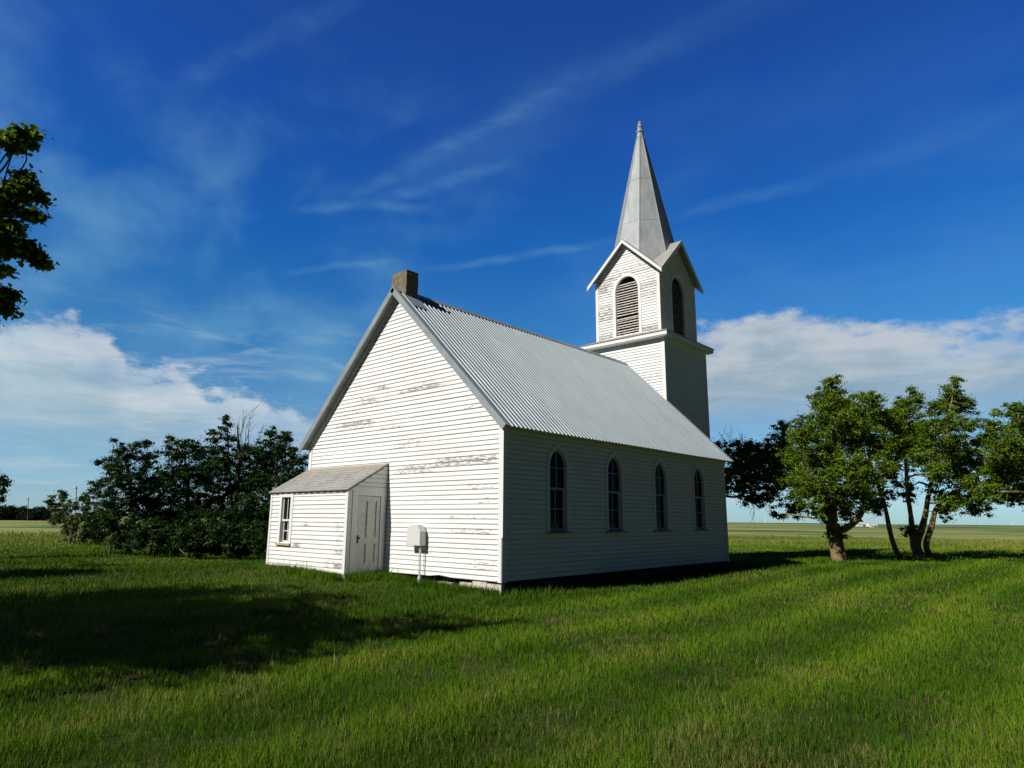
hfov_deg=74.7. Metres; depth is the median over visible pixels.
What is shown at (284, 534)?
window
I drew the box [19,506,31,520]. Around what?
windbreak tree
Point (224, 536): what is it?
shrub
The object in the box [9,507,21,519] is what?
windbreak tree
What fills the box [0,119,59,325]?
ash tree
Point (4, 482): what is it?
ash tree
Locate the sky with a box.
[0,0,1023,525]
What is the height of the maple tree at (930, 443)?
8.841 m
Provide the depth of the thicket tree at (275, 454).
28.60 m
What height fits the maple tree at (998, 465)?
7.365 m
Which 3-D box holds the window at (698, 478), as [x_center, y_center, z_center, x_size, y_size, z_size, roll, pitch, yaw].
[6.237,3.774,22.431,0.205,2.255,0.990,-10,-15,41]
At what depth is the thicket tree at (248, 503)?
28.97 m
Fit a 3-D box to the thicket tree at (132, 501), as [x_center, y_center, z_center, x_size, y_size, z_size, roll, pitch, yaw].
[-17.306,5.096,30.825,4.074,5.226,7.058,6,-13,-25]
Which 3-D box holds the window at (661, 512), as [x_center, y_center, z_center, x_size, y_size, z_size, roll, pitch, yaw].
[4.537,3.384,20.556,0.205,2.255,0.990,-10,-15,41]
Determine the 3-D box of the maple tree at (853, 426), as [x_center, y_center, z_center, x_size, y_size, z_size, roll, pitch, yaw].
[14.490,3.738,29.694,6.323,8.520,7.419,-10,-15,41]
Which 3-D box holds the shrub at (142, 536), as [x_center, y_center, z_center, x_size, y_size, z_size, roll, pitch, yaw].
[-14.421,6.117,27.066,2.023,1.726,3.078,-3,-12,17]
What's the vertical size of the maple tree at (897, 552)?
7.037 m
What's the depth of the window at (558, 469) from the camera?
16.88 m
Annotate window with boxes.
[275,494,293,545]
[546,443,572,533]
[605,451,627,532]
[653,457,671,531]
[692,463,709,530]
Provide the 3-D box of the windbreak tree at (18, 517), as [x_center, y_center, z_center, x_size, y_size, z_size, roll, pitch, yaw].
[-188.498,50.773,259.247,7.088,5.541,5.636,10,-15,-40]
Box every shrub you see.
[43,489,108,544]
[69,507,155,553]
[125,514,183,556]
[161,515,226,559]
[204,519,261,558]
[239,519,268,559]
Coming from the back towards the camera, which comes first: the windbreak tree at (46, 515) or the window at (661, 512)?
the windbreak tree at (46, 515)
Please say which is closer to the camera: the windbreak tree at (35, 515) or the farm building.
the windbreak tree at (35, 515)
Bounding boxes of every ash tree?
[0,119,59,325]
[0,473,14,508]
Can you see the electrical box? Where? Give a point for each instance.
(416, 535)
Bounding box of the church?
[266,121,733,595]
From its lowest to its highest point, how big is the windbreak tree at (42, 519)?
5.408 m
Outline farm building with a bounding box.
[856,523,866,526]
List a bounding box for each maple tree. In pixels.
[714,420,811,524]
[768,373,913,561]
[870,410,921,559]
[883,375,995,558]
[952,400,1023,511]
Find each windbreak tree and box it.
[0,505,16,519]
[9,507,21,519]
[16,511,23,519]
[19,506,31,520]
[26,506,45,520]
[41,509,51,520]
[41,510,57,520]
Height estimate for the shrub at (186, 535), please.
1.885 m
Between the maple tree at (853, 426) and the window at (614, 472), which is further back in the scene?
the maple tree at (853, 426)
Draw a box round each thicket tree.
[82,437,177,552]
[136,434,245,552]
[188,394,275,552]
[231,426,308,531]
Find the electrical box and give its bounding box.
[406,525,426,581]
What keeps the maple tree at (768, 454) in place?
on the ground at (858, 532)
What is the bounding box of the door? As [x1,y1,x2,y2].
[349,490,385,571]
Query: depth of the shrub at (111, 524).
28.17 m
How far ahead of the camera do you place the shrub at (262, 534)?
24.98 m
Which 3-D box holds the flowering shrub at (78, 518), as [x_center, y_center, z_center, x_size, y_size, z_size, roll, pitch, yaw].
[-26.028,8.031,40.586,6.430,3.305,3.639,-10,-15,41]
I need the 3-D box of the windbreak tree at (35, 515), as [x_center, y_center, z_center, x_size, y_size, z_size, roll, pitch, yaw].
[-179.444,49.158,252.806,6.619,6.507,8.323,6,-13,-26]
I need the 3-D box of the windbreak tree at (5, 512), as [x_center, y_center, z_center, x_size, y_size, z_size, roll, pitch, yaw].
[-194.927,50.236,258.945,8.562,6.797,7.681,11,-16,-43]
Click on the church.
(486, 452)
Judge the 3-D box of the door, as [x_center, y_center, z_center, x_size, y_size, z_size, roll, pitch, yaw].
[-3.741,3.796,17.384,0.135,2.028,1.030,-10,-15,41]
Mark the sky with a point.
(241, 188)
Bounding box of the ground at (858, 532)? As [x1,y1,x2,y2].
[0,514,1023,767]
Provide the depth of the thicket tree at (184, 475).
29.25 m

